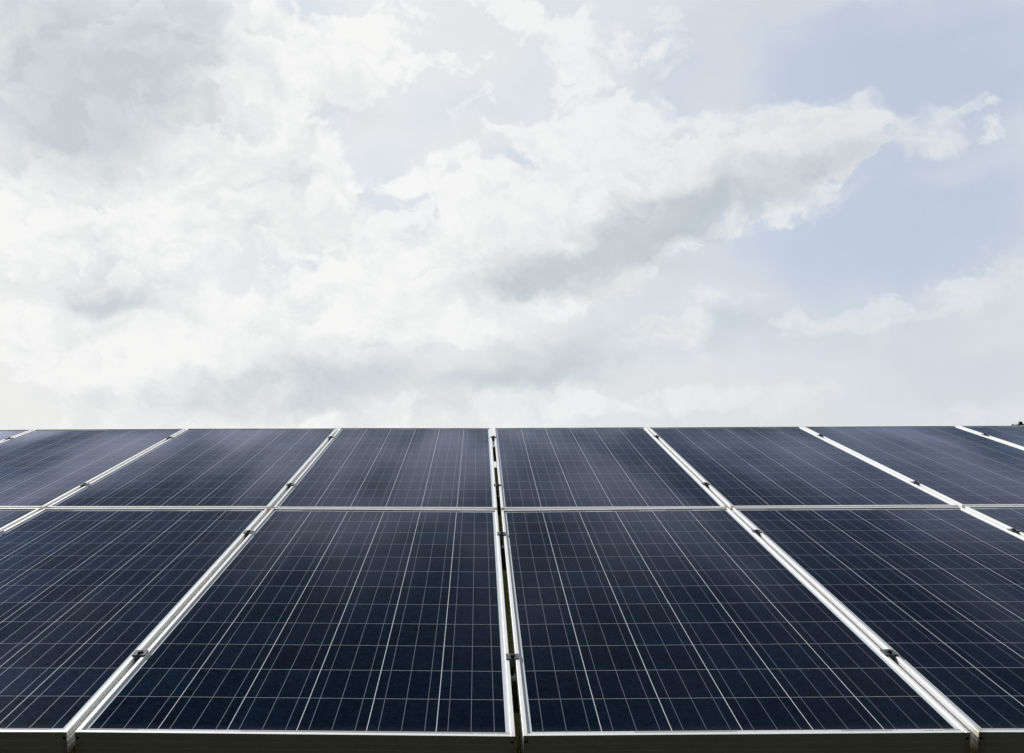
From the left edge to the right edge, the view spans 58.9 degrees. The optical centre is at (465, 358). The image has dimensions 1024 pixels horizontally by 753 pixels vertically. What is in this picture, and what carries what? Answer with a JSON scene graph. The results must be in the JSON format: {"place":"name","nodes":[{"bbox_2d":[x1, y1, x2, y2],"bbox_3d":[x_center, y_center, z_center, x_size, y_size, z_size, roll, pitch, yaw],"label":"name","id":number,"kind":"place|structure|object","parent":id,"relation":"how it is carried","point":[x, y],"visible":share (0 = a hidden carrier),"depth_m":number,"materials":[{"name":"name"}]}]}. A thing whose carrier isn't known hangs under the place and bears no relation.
{"place":"outdoors","nodes":[
{"label":"outdoors","id":0,"kind":"place"},
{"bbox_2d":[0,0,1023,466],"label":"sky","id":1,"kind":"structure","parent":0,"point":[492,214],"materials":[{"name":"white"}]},
{"bbox_2d":[69,649,971,752],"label":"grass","id":2,"kind":"structure","parent":0,"point":[519,731],"depth_m":4.79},
{"bbox_2d":[68,467,976,752],"bbox_3d":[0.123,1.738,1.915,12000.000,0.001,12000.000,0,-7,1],"label":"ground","id":3,"kind":"structure","parent":0,"point":[510,641],"depth_m":8.55,"materials":[{"name":"black plant"}]},
{"bbox_2d":[492,446,518,712],"bbox_3d":[0.151,1.219,3.988,8.180,1.726,3.634,0,-7,1],"label":"mounting rack","id":4,"kind":"object","parent":3,"relation":"on","point":[514,695],"visible":0.03,"depth_m":2.45,"materials":[{"name":"metal"}]},
{"bbox_2d":[0,429,32,441],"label":"solar panel","id":5,"kind":"object","parent":4,"relation":"on","point":[7,433],"visible":0.42,"depth_m":5.90,"materials":[{"name":"glass"}]},
{"bbox_2d":[0,508,39,529],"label":"solar panel","id":6,"kind":"object","parent":4,"relation":"attached to","point":[9,517],"visible":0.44,"depth_m":3.90,"materials":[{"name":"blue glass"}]},
{"bbox_2d":[0,429,184,510],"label":"solar panel","id":7,"kind":"object","parent":4,"relation":"on","point":[41,469],"visible":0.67,"depth_m":5.08,"materials":[{"name":"blue glass"}]},
{"bbox_2d":[0,508,267,752],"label":"solar panel","id":8,"kind":"object","parent":4,"relation":"attached to","point":[92,600],"visible":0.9,"depth_m":2.92,"materials":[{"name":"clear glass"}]},
{"bbox_2d":[132,650,148,662],"bbox_3d":[-0.884,0.825,2.458,0.035,0.060,0.032,-1,6,-2],"label":"panel clamp","id":9,"kind":"object","parent":4,"relation":"attached to","point":[137,654],"visible":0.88,"depth_m":2.45,"materials":[{"name":"metal"}]},
{"bbox_2d":[47,428,337,511],"bbox_3d":[-1.353,0.586,4.994,0.992,0.050,1.957,0,6,1],"label":"solar panel","id":10,"kind":"object","parent":4,"relation":"attached to","point":[225,468],"visible":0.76,"depth_m":4.72,"materials":[{"name":"blue glass"}]},
{"bbox_2d":[243,530,253,537],"bbox_3d":[-0.867,0.719,3.615,0.035,0.060,0.032,0,6,2],"label":"panel clamp","id":11,"kind":"object","parent":4,"relation":"attached to","point":[247,532],"visible":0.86,"depth_m":3.60,"materials":[{"name":"metal"}]},
{"bbox_2d":[75,508,514,752],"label":"solar panel","id":12,"kind":"object","parent":4,"relation":"on","point":[288,630],"visible":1,"depth_m":2.49,"materials":[{"name":"blue glass"}]},
{"bbox_2d":[273,428,496,509],"bbox_3d":[-0.343,0.585,4.979,0.992,0.052,1.957,0,6,1],"label":"solar panel","id":13,"kind":"object","parent":4,"relation":"on","point":[403,468],"visible":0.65,"depth_m":4.70,"materials":[{"name":"blue glass"}]},
{"bbox_2d":[494,483,500,495],"bbox_3d":[0.154,0.642,4.404,0.035,0.060,0.032,-1,6,-1],"label":"panel clamp","id":14,"kind":"object","parent":4,"relation":"attached to","point":[497,485],"visible":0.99,"depth_m":4.39,"materials":[{"name":"metal"}]},
{"bbox_2d":[497,531,505,546],"bbox_3d":[0.142,0.722,3.601,0.035,0.060,0.032,0,6,0],"label":"panel clamp","id":15,"kind":"object","parent":4,"relation":"attached to","point":[501,534],"visible":0.99,"depth_m":3.58,"materials":[{"name":"metal"}]},
{"bbox_2d":[505,653,518,675],"bbox_3d":[0.126,0.830,2.445,0.035,0.060,0.032,-1,6,-2],"label":"panel clamp","id":16,"kind":"object","parent":4,"relation":"attached to","point":[512,657],"visible":1,"depth_m":2.43,"materials":[{"name":"metal"}]},
{"bbox_2d":[494,427,726,518],"bbox_3d":[0.667,0.581,4.965,0.992,0.052,1.957,0,6,1],"label":"solar panel","id":17,"kind":"object","parent":4,"relation":"attached to","point":[592,468],"visible":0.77,"depth_m":4.68,"materials":[{"name":"blue glass"}]},
{"bbox_2d":[501,508,969,752],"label":"solar panel","id":18,"kind":"object","parent":4,"relation":"on","point":[688,630],"visible":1,"depth_m":2.47,"materials":[{"name":"blue glass"}]},
{"bbox_2d":[751,529,761,536],"bbox_3d":[1.152,0.711,3.586,0.035,0.060,0.032,0,6,-2],"label":"panel clamp","id":19,"kind":"object","parent":4,"relation":"attached to","point":[757,532],"visible":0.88,"depth_m":3.58,"materials":[{"name":"metal"}]},
{"bbox_2d":[648,426,957,510],"bbox_3d":[1.677,0.574,4.950,0.992,0.050,1.957,0,6,1],"label":"solar panel","id":20,"kind":"object","parent":4,"relation":"on","point":[772,467],"visible":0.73,"depth_m":4.67,"materials":[{"name":"blue glass"}]},
{"bbox_2d":[732,507,1023,752],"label":"solar panel","id":21,"kind":"object","parent":4,"relation":"attached to","point":[933,597],"visible":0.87,"depth_m":2.93,"materials":[{"name":"blue glass"}]},
{"bbox_2d":[880,649,898,660],"bbox_3d":[1.136,0.814,2.428,0.035,0.060,0.032,0,6,-1],"label":"panel clamp","id":22,"kind":"object","parent":4,"relation":"attached to","point":[891,653],"visible":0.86,"depth_m":2.42,"materials":[{"name":"metal"}]},
{"bbox_2d":[803,426,1023,508],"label":"solar panel","id":23,"kind":"object","parent":4,"relation":"attached to","point":[960,467],"visible":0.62,"depth_m":4.95,"materials":[{"name":"blue glass"}]},
{"bbox_2d":[959,426,1023,447],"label":"solar panel","id":24,"kind":"object","parent":4,"relation":"on","point":[1013,435],"visible":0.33,"depth_m":5.68,"materials":[{"name":"blue glass"}]},
{"bbox_2d":[965,506,1023,536],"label":"solar panel","id":25,"kind":"object","parent":4,"relation":"attached to","point":[1008,517],"visible":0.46,"depth_m":3.82,"materials":[{"name":"blue glass"}]},
{"bbox_2d":[1007,528,1020,533],"bbox_3d":[2.162,0.703,3.570,0.035,0.060,0.032,-1,6,-1],"label":"panel clamp","id":26,"kind":"object","parent":4,"relation":"attached to","point":[1014,530],"visible":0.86,"depth_m":3.56,"materials":[{"name":"metal"}]},
{"bbox_2d":[1011,421,1023,425],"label":"tree","id":27,"kind":"object","parent":3,"relation":"on","point":[1020,423],"visible":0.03,"depth_m":52.77,"materials":[{"name":"black plant"}]}
]}

